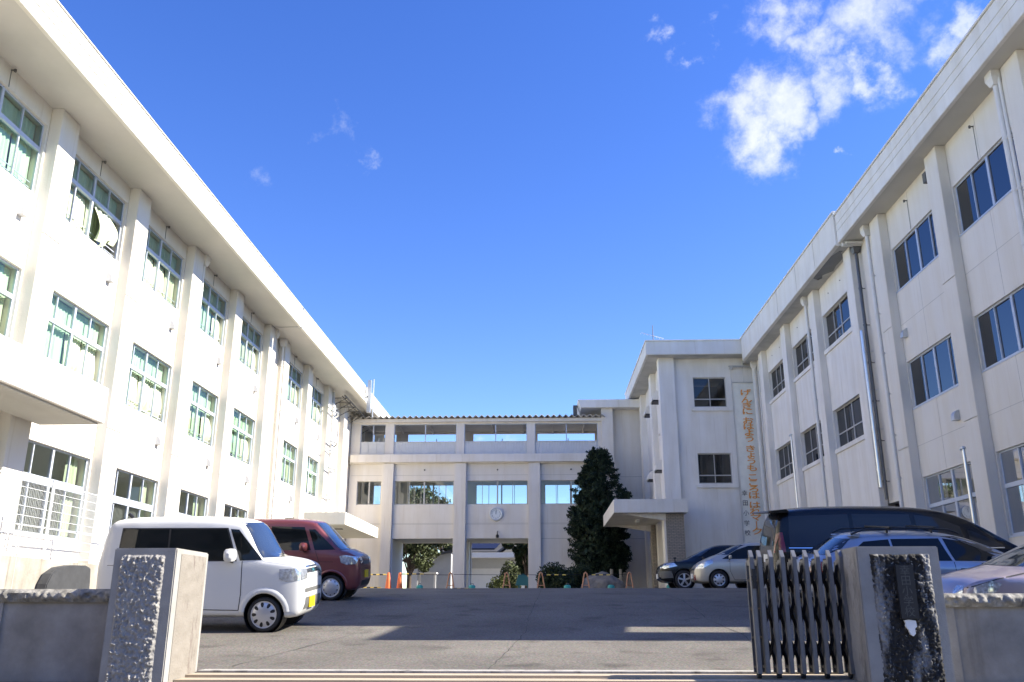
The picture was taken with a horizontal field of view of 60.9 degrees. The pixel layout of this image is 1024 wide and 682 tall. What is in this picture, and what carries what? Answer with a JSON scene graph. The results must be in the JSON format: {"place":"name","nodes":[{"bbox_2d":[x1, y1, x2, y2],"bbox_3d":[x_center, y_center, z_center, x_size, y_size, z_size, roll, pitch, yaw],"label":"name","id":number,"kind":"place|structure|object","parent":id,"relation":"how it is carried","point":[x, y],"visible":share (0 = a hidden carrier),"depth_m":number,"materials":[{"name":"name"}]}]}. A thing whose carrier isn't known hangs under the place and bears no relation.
{"place":"outdoors","nodes":[
{"label":"outdoors","id":0,"kind":"place"},
{"bbox_2d":[173,673,860,681],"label":"pavement","id":1,"kind":"structure","parent":0,"point":[356,677],"depth_m":9.07,"materials":[{"name":"grey concrete"}]},
{"bbox_2d":[745,550,854,678],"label":"folding gate","id":2,"kind":"structure","parent":1,"relation":"on","point":[797,613],"depth_m":9.13,"materials":[{"name":"metal"}]},
{"bbox_2d":[196,669,837,673],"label":"path","id":3,"kind":"structure","parent":0,"point":[476,671],"depth_m":9.46,"materials":[{"name":"stone"}]},
{"bbox_2d":[197,588,844,671],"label":"schoolyard","id":4,"kind":"structure","parent":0,"point":[575,628],"depth_m":13.70,"materials":[{"name":"concrete"}]},
{"bbox_2d":[36,565,90,588],"bbox_3d":[-9.971,5.450,19.349,0.230,0.950,1.965,-1,-17,2],"label":"equipment cover","id":5,"kind":"object","parent":4,"relation":"on","point":[68,577],"visible":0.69,"depth_m":19.26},
{"bbox_2d":[96,513,321,632],"bbox_3d":[-5.045,3.885,14.748,3.446,1.924,1.945,-1,-12,2],"label":"parked car","id":6,"kind":"object","parent":4,"relation":"on","point":[258,578],"visible":0.65,"depth_m":14.13,"materials":[{"name":"white paint"}]},
{"bbox_2d":[235,515,370,600],"bbox_3d":[-5.003,4.937,19.886,3.426,1.899,1.935,-1,-13,2],"label":"parked car","id":7,"kind":"object","parent":4,"relation":"on","point":[338,559],"visible":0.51,"depth_m":19.25,"materials":[{"name":"red paint"}]},
{"bbox_2d":[385,572,390,587],"bbox_3d":[-4.962,9.646,34.901,0.340,0.700,0.340,-1,-17,2],"label":"barrier stand","id":8,"kind":"object","parent":4,"relation":"on","point":[388,583],"visible":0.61,"depth_m":34.83,"materials":[{"name":"orange plastic"}]},
{"bbox_2d":[396,572,401,587],"bbox_3d":[-4.502,9.641,34.886,0.340,0.700,0.340,-1,-17,2],"label":"barrier stand","id":9,"kind":"object","parent":4,"relation":"on","point":[399,583],"visible":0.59,"depth_m":34.82,"materials":[{"name":"orange plastic"}]},
{"bbox_2d":[401,573,423,574],"bbox_3d":[-3.994,9.347,34.916,0.900,0.044,0.044,-1,-17,2],"label":"barrier bar","id":10,"kind":"object","parent":9,"relation":"attached to","point":[412,573],"visible":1,"depth_m":34.91,"materials":[{"name":"yellow"}]},
{"bbox_2d":[446,572,454,587],"bbox_3d":[-2.463,9.608,34.822,0.375,0.735,0.060,-1,-17,2],"label":"barrier stand","id":11,"kind":"object","parent":4,"relation":"on","point":[447,585],"visible":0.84,"depth_m":34.80,"materials":[{"name":"orange plastic"}]},
{"bbox_2d":[233,592,748,668],"bbox_3d":[0.349,5.401,17.379,6.809,1.183,15.600,-1,-17,2],"label":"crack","id":12,"kind":"object","parent":4,"relation":"on","point":[517,640],"visible":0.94,"depth_m":13.21,"materials":[{"name":"grey asphalt"}]},
{"bbox_2d":[502,572,510,587],"bbox_3d":[-0.215,9.585,34.747,0.375,0.735,0.060,-1,-17,2],"label":"barrier stand","id":13,"kind":"object","parent":4,"relation":"on","point":[509,585],"visible":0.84,"depth_m":34.73,"materials":[{"name":"orange plastic"}]},
{"bbox_2d":[516,575,527,587],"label":"play equipment","id":14,"kind":"object","parent":4,"relation":"on","point":[522,580],"visible":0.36,"depth_m":58.86,"materials":[{"name":"teal plastic"}]},
{"bbox_2d":[537,572,544,587],"bbox_3d":[1.154,9.571,34.701,0.375,0.735,0.060,-1,-17,2],"label":"barrier stand","id":15,"kind":"object","parent":4,"relation":"on","point":[542,579],"visible":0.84,"depth_m":34.68,"materials":[{"name":"orange plastic"}]},
{"bbox_2d":[424,574,626,574],"bbox_3d":[0.555,9.340,34.793,8.200,0.039,0.018,-1,-17,2],"label":"rope","id":16,"kind":"object","parent":15,"relation":"attached to","point":[519,574],"visible":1,"depth_m":34.80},
{"bbox_2d":[535,562,573,587],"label":"bush","id":17,"kind":"object","parent":4,"relation":"on","point":[552,568],"visible":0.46,"depth_m":41.19,"materials":[{"name":"green plant"}]},
{"bbox_2d":[550,575,575,587],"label":"bush","id":18,"kind":"object","parent":4,"relation":"on","point":[561,581],"visible":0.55,"depth_m":40.41,"materials":[{"name":"green plant"}]},
{"bbox_2d":[567,561,595,587],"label":"bush","id":19,"kind":"object","parent":4,"relation":"on","point":[580,568],"visible":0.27,"depth_m":43.05,"materials":[{"name":"green plant"}]},
{"bbox_2d":[582,572,589,587],"bbox_3d":[2.933,9.553,34.642,0.375,0.735,0.060,-1,-17,2],"label":"barrier stand","id":20,"kind":"object","parent":4,"relation":"on","point":[587,580],"visible":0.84,"depth_m":34.63,"materials":[{"name":"orange plastic"}]},
{"bbox_2d":[563,446,632,577],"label":"conifer tree","id":21,"kind":"object","parent":4,"relation":"on","point":[606,549],"visible":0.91,"depth_m":50.27,"materials":[{"name":"green plant"}]},
{"bbox_2d":[580,571,625,587],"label":"garden rock","id":22,"kind":"object","parent":4,"relation":"on","point":[600,581],"visible":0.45,"depth_m":40.92,"materials":[{"name":"grey stone"}]},
{"bbox_2d":[619,569,622,581],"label":"bollard","id":23,"kind":"object","parent":4,"relation":"on","point":[620,576],"visible":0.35,"depth_m":48.37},
{"bbox_2d":[626,572,633,587],"bbox_3d":[4.672,9.535,34.584,0.375,0.735,0.060,-1,-17,2],"label":"barrier stand","id":24,"kind":"object","parent":4,"relation":"on","point":[632,585],"visible":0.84,"depth_m":34.57,"materials":[{"name":"orange plastic"}]},
{"bbox_2d":[656,545,746,587],"bbox_3d":[7.628,8.579,32.886,4.320,1.682,2.170,-1,-17,2],"label":"parked car","id":25,"kind":"object","parent":4,"relation":"on","point":[674,574],"visible":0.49,"depth_m":32.19,"materials":[{"name":"black paint"}]},
{"bbox_2d":[690,542,777,587],"bbox_3d":[8.463,8.040,31.084,4.120,1.664,2.070,-1,-17,2],"label":"parked car","id":26,"kind":"object","parent":4,"relation":"on","point":[724,568],"visible":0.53,"depth_m":30.38,"materials":[{"name":"beige paint"}]},
{"bbox_2d":[789,434,798,507],"bbox_3d":[11.417,6.748,34.776,0.146,6.167,0.113,-1,-17,2],"label":"flagpole","id":27,"kind":"object","parent":4,"relation":"on","point":[790,435],"visible":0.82,"depth_m":35.18,"materials":[{"name":"metal"}]},
{"bbox_2d":[752,506,1017,602],"bbox_3d":[8.238,4.616,18.974,5.532,2.000,2.210,-1,-12,2],"label":"parked car","id":28,"kind":"object","parent":4,"relation":"on","point":[796,530],"visible":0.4,"depth_m":18.45,"materials":[{"name":"black paint"}]},
{"bbox_2d":[796,525,1002,607],"bbox_3d":[7.772,4.301,16.314,4.680,1.640,2.150,-1,-11,2],"label":"parked car","id":29,"kind":"object","parent":4,"relation":"on","point":[955,553],"visible":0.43,"depth_m":15.86,"materials":[{"name":"blue paint"}]},
{"bbox_2d":[959,446,976,523],"bbox_3d":[10.922,4.210,20.605,0.153,3.482,0.126,-1,-17,2],"label":"flagpole","id":30,"kind":"object","parent":4,"relation":"on","point":[962,449],"visible":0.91,"depth_m":20.82,"materials":[{"name":"metal"}]},
{"bbox_2d":[941,544,1023,592],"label":"parked car","id":31,"kind":"object","parent":4,"relation":"on","point":[1003,573],"visible":0.34,"depth_m":11.95,"materials":[{"name":"paint"}]},
{"bbox_2d":[58,0,989,587],"label":"sky","id":32,"kind":"structure","parent":0,"point":[484,207],"materials":[{"name":"blue"}]},
{"bbox_3d":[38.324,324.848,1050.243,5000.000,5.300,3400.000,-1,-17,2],"label":"ground","id":33,"kind":"structure","parent":0,"visible":0},
{"bbox_2d":[0,555,98,588],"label":"retaining wall","id":34,"kind":"structure","parent":33,"relation":"on","point":[21,572],"depth_m":18.20,"materials":[{"name":"grey"}]},
{"bbox_2d":[0,470,113,561],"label":"fence","id":35,"kind":"object","parent":34,"relation":"on","point":[45,537],"visible":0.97,"depth_m":19.34,"materials":[{"name":"white metal"}]},
{"bbox_2d":[0,589,109,681],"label":"boundary wall","id":36,"kind":"structure","parent":33,"relation":"on","point":[51,635],"depth_m":9.23,"materials":[{"name":"grey concrete"}]},
{"bbox_2d":[98,548,207,681],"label":"gatepost","id":37,"kind":"object","parent":33,"relation":"on","point":[154,617],"visible":0.99,"depth_m":8.96,"materials":[{"name":"concrete"}]},
{"bbox_2d":[0,0,389,564],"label":"school building","id":38,"kind":"structure","parent":33,"relation":"on","point":[168,348],"depth_m":25.34,"materials":[{"name":"white concrete"}]},
{"bbox_2d":[0,257,18,336],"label":"window","id":39,"kind":"structure","parent":38,"relation":"in","point":[4,271],"depth_m":20.27,"materials":[{"name":"glass"}]},
{"bbox_2d":[0,83,43,191],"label":"window","id":40,"kind":"structure","parent":38,"relation":"in","point":[14,121],"depth_m":20.81,"materials":[{"name":"metal"}]},
{"bbox_2d":[14,440,87,540],"bbox_3d":[-11.699,3.748,21.692,0.289,2.180,3.410,-1,-17,2],"label":"window","id":41,"kind":"structure","parent":38,"relation":"in","point":[69,478],"depth_m":22.02,"materials":[{"name":"metal"}]},
{"bbox_2d":[43,291,106,383],"bbox_3d":[-11.661,0.010,22.839,0.293,1.960,3.410,-1,-17,2],"label":"window","id":42,"kind":"structure","parent":38,"relation":"in","point":[62,319],"depth_m":23.04,"materials":[{"name":"glass"}]},
{"bbox_2d":[65,157,124,259],"bbox_3d":[-11.681,-3.689,23.977,0.253,1.900,3.410,-1,-17,2],"label":"window","id":43,"kind":"structure","parent":38,"relation":"in","point":[88,188],"depth_m":24.04,"materials":[{"name":"metal"}]},
{"bbox_2d":[109,468,155,529],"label":"window","id":44,"kind":"structure","parent":38,"relation":"in","point":[126,502],"depth_m":26.10,"materials":[{"name":"metal"}]},
{"bbox_2d":[125,343,169,422],"bbox_3d":[-11.520,1.288,26.995,0.270,1.960,3.410,-1,-17,2],"label":"window","id":45,"kind":"structure","parent":38,"relation":"in","point":[146,399],"depth_m":27.28,"materials":[{"name":"glass"}]},
{"bbox_2d":[142,227,182,309],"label":"window","id":46,"kind":"structure","parent":38,"relation":"in","point":[153,277],"depth_m":28.45,"materials":[{"name":"metal"}]},
{"bbox_2d":[178,490,205,516],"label":"window","id":47,"kind":"structure","parent":38,"relation":"in","point":[195,502],"depth_m":30.96,"materials":[{"name":"metal"}]},
{"bbox_2d":[187,382,216,446],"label":"window","id":48,"kind":"structure","parent":38,"relation":"in","point":[200,402],"depth_m":31.84,"materials":[{"name":"glass"}]},
{"bbox_2d":[199,280,225,345],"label":"window","id":49,"kind":"structure","parent":38,"relation":"in","point":[212,304],"depth_m":32.94,"materials":[{"name":"glass"}]},
{"bbox_2d":[225,504,245,517],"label":"window","id":50,"kind":"structure","parent":38,"relation":"in","point":[237,512],"depth_m":35.24,"materials":[{"name":"metal"}]},
{"bbox_2d":[230,408,253,465],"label":"window","id":51,"kind":"structure","parent":38,"relation":"in","point":[240,425],"depth_m":36.02,"materials":[{"name":"glass"}]},
{"bbox_2d":[239,318,260,374],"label":"window","id":52,"kind":"structure","parent":38,"relation":"in","point":[249,338],"depth_m":37.14,"materials":[{"name":"metal"}]},
{"bbox_2d":[280,441,295,485],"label":"window","id":53,"kind":"structure","parent":38,"relation":"in","point":[287,451],"depth_m":42.52,"materials":[{"name":"glass"}]},
{"bbox_2d":[287,364,300,408],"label":"window","id":54,"kind":"structure","parent":38,"relation":"in","point":[292,380],"depth_m":43.66,"materials":[{"name":"glass"}]},
{"bbox_2d":[305,456,316,496],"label":"window","id":55,"kind":"structure","parent":38,"relation":"in","point":[310,464],"depth_m":46.63,"materials":[{"name":"metal"}]},
{"bbox_2d":[310,386,321,425],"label":"window","id":56,"kind":"structure","parent":38,"relation":"in","point":[315,415],"depth_m":47.83,"materials":[{"name":"metal"}]},
{"bbox_2d":[407,486,440,554],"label":"broadleaf tree","id":57,"kind":"object","parent":33,"relation":"on","point":[415,494],"visible":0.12,"depth_m":72.75,"materials":[{"name":"green plant"}]},
{"bbox_2d":[403,543,447,587],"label":"broadleaf tree","id":58,"kind":"object","parent":33,"relation":"on","point":[414,559],"visible":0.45,"depth_m":62.02,"materials":[{"name":"green plant"}]},
{"bbox_2d":[403,550,452,587],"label":"shed","id":59,"kind":"structure","parent":33,"relation":"on","point":[442,567],"depth_m":64.99,"materials":[{"name":"tile"}]},
{"bbox_2d":[411,568,417,587],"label":"door","id":60,"kind":"structure","parent":59,"relation":"in","point":[413,577],"depth_m":64.90,"materials":[{"name":"white paint"}]},
{"bbox_2d":[418,572,437,587],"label":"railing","id":61,"kind":"object","parent":33,"relation":"on","point":[419,581],"visible":0.48,"depth_m":62.69,"materials":[{"name":"white metal"}]},
{"bbox_2d":[421,497,452,552],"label":"broadleaf tree","id":62,"kind":"object","parent":33,"relation":"on","point":[446,547],"visible":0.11,"depth_m":73.25,"materials":[{"name":"green plant"}]},
{"bbox_2d":[443,543,515,551],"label":"house","id":63,"kind":"structure","parent":33,"relation":"on","point":[487,547],"depth_m":85.18,"materials":[{"name":"tile"}]},
{"bbox_2d":[346,399,646,587],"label":"school building","id":64,"kind":"structure","parent":33,"relation":"on","point":[464,464],"depth_m":54.77,"materials":[{"name":"white"}]},
{"bbox_2d":[356,481,380,504],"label":"window","id":65,"kind":"structure","parent":64,"relation":"in","point":[358,481],"depth_m":54.77,"materials":[{"name":"metal"}]},
{"bbox_2d":[361,425,385,441],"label":"window frame","id":66,"kind":"structure","parent":64,"relation":"in","point":[361,425],"depth_m":55.86,"materials":[{"name":"metal"}]},
{"bbox_2d":[394,481,453,504],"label":"window","id":67,"kind":"structure","parent":64,"relation":"in","point":[395,481],"depth_m":54.65,"materials":[{"name":"metal"}]},
{"bbox_2d":[394,424,456,441],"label":"window frame","id":68,"kind":"structure","parent":64,"relation":"in","point":[407,424],"depth_m":55.82,"materials":[{"name":"metal"}]},
{"bbox_2d":[408,485,452,503],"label":"window","id":69,"kind":"structure","parent":64,"relation":"in","point":[410,485],"depth_m":58.73,"materials":[{"name":"metal"}]},
{"bbox_2d":[476,485,514,503],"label":"window","id":70,"kind":"structure","parent":64,"relation":"in","point":[476,485],"depth_m":58.46,"materials":[{"name":"metal"}]},
{"bbox_2d":[464,424,526,440],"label":"window frame","id":71,"kind":"structure","parent":64,"relation":"in","point":[465,424],"depth_m":55.71,"materials":[{"name":"metal"}]},
{"bbox_2d":[489,507,502,520],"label":"wall clock","id":72,"kind":"object","parent":64,"relation":"attached to","point":[495,513],"depth_m":53.92,"materials":[{"name":"white plastic"}]},
{"bbox_2d":[467,481,527,503],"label":"window","id":73,"kind":"structure","parent":64,"relation":"in","point":[467,481],"depth_m":54.54,"materials":[{"name":"metal"}]},
{"bbox_2d":[541,480,574,503],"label":"window","id":74,"kind":"structure","parent":64,"relation":"in","point":[542,480],"depth_m":54.34,"materials":[{"name":"metal"}]},
{"bbox_2d":[545,484,574,502],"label":"window","id":75,"kind":"structure","parent":64,"relation":"in","point":[545,484],"depth_m":58.49,"materials":[{"name":"metal"}]},
{"bbox_2d":[535,423,597,440],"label":"window frame","id":76,"kind":"structure","parent":64,"relation":"in","point":[548,423],"depth_m":55.51,"materials":[{"name":"metal"}]},
{"bbox_2d":[471,552,524,587],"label":"annex","id":77,"kind":"object","parent":33,"relation":"on","point":[488,566],"visible":0.11,"depth_m":72.61,"materials":[{"name":"white paint"}]},
{"bbox_2d":[486,575,514,587],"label":"shrub","id":78,"kind":"object","parent":33,"relation":"on","point":[496,583],"visible":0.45,"depth_m":59.49,"materials":[{"name":"green plant"}]},
{"bbox_2d":[498,560,521,587],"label":"shrub","id":79,"kind":"object","parent":33,"relation":"on","point":[510,570],"visible":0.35,"depth_m":60.23,"materials":[{"name":"green plant"}]},
{"bbox_2d":[501,543,527,587],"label":"broadleaf tree","id":80,"kind":"object","parent":33,"relation":"on","point":[520,552],"visible":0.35,"depth_m":63.71,"materials":[{"name":"green plant"}]},
{"bbox_2d":[603,211,899,587],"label":"school building","id":81,"kind":"structure","parent":33,"relation":"on","point":[801,347],"depth_m":41.80,"materials":[{"name":"concrete"}]},
{"bbox_2d":[643,405,649,417],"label":"window","id":82,"kind":"structure","parent":81,"relation":"in","point":[647,412],"depth_m":50.74,"materials":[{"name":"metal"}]},
{"bbox_2d":[646,470,652,481],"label":"vent hood","id":83,"kind":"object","parent":81,"relation":"in","point":[649,478],"depth_m":49.63,"materials":[{"name":"metal"}]},
{"bbox_2d":[641,325,663,339],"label":"antenna","id":84,"kind":"object","parent":81,"relation":"on","point":[652,334],"visible":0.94,"depth_m":49.00,"materials":[{"name":"grey metal"}]},
{"bbox_2d":[650,390,659,435],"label":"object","id":85,"kind":"structure","parent":81,"relation":"in","point":[654,400],"depth_m":47.43,"materials":[{"name":"metal"}]},
{"bbox_2d":[654,460,661,472],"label":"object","id":86,"kind":"structure","parent":81,"relation":"in","point":[658,467],"depth_m":46.28,"materials":[{"name":"metal"}]},
{"bbox_2d":[692,378,732,410],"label":"window","id":87,"kind":"structure","parent":81,"relation":"in","point":[693,409],"depth_m":45.99,"materials":[{"name":"glass"}]},
{"bbox_2d":[696,454,738,487],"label":"window","id":88,"kind":"structure","parent":81,"relation":"in","point":[720,485],"depth_m":44.79,"materials":[{"name":"metal"}]},
{"bbox_2d":[728,365,764,542],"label":"banner","id":89,"kind":"object","parent":81,"relation":"attached to","point":[749,459],"visible":0.97,"depth_m":44.84,"materials":[{"name":"white"}]},
{"bbox_2d":[769,361,785,404],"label":"window","id":90,"kind":"structure","parent":81,"relation":"in","point":[778,381],"depth_m":42.28,"materials":[{"name":"metal"}]},
{"bbox_2d":[777,443,793,484],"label":"window","id":91,"kind":"structure","parent":81,"relation":"in","point":[785,455],"depth_m":41.13,"materials":[{"name":"glass"}]},
{"bbox_2d":[794,332,814,382],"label":"window","id":92,"kind":"structure","parent":81,"relation":"in","point":[802,351],"depth_m":38.19,"materials":[{"name":"glass"}]},
{"bbox_2d":[802,422,824,471],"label":"window","id":93,"kind":"structure","parent":81,"relation":"in","point":[810,436],"depth_m":37.04,"materials":[{"name":"glass"}]},
{"bbox_2d":[824,295,851,354],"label":"window","id":94,"kind":"structure","parent":81,"relation":"in","point":[838,323],"depth_m":33.64,"materials":[{"name":"glass"}]},
{"bbox_2d":[835,396,864,453],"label":"window","id":95,"kind":"structure","parent":81,"relation":"in","point":[849,417],"depth_m":32.52,"materials":[{"name":"glass"}]},
{"bbox_2d":[835,546,955,681],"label":"gatepost","id":96,"kind":"object","parent":33,"relation":"on","point":[899,629],"visible":1,"depth_m":8.66,"materials":[{"name":"stone"}]},
{"bbox_2d":[833,0,1023,545],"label":"school building","id":97,"kind":"structure","parent":33,"relation":"on","point":[928,214],"depth_m":23.57,"materials":[{"name":"grey concrete"}]},
{"bbox_2d":[894,211,938,293],"bbox_3d":[12.310,-2.751,26.363,0.145,1.490,3.550,-1,-17,2],"label":"window","id":98,"kind":"structure","parent":97,"relation":"in","point":[918,250],"depth_m":26.63,"materials":[{"name":"glass"}]},
{"bbox_2d":[909,334,958,409],"bbox_3d":[12.310,0.876,25.248,0.145,1.520,3.550,-1,-17,2],"label":"window","id":99,"kind":"structure","parent":97,"relation":"in","point":[933,373],"depth_m":25.50,"materials":[{"name":"glass"}]},
{"bbox_2d":[925,462,979,525],"bbox_3d":[12.349,4.556,24.115,0.087,2.060,3.510,-1,-17,2],"label":"window","id":100,"kind":"structure","parent":97,"relation":"in","point":[947,491],"depth_m":24.39,"materials":[{"name":"metal"}]},
{"bbox_2d":[955,129,1021,236],"bbox_3d":[12.156,-4.049,22.140,0.145,1.490,3.550,-1,-17,2],"label":"window","id":101,"kind":"structure","parent":97,"relation":"in","point":[987,184],"depth_m":22.54,"materials":[{"name":"glass"}]},
{"bbox_2d":[977,285,1023,372],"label":"window","id":102,"kind":"structure","parent":97,"relation":"in","point":[1001,327],"depth_m":21.67,"materials":[{"name":"glass"}]},
{"bbox_2d":[999,444,1023,537],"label":"window","id":103,"kind":"structure","parent":97,"relation":"in","point":[1011,459],"depth_m":21.17,"materials":[{"name":"glass"}]},
{"bbox_2d":[944,593,1023,681],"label":"boundary wall","id":104,"kind":"structure","parent":33,"relation":"on","point":[986,632],"depth_m":8.90,"materials":[{"name":"grey concrete"}]},
{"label":"terrace","id":105,"kind":"structure","parent":33,"relation":"on","visible":0},
{"bbox_2d":[0,520,104,556],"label":"handrail","id":106,"kind":"object","parent":105,"relation":"on","point":[35,527],"visible":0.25,"depth_m":19.48,"materials":[{"name":"white metal"}]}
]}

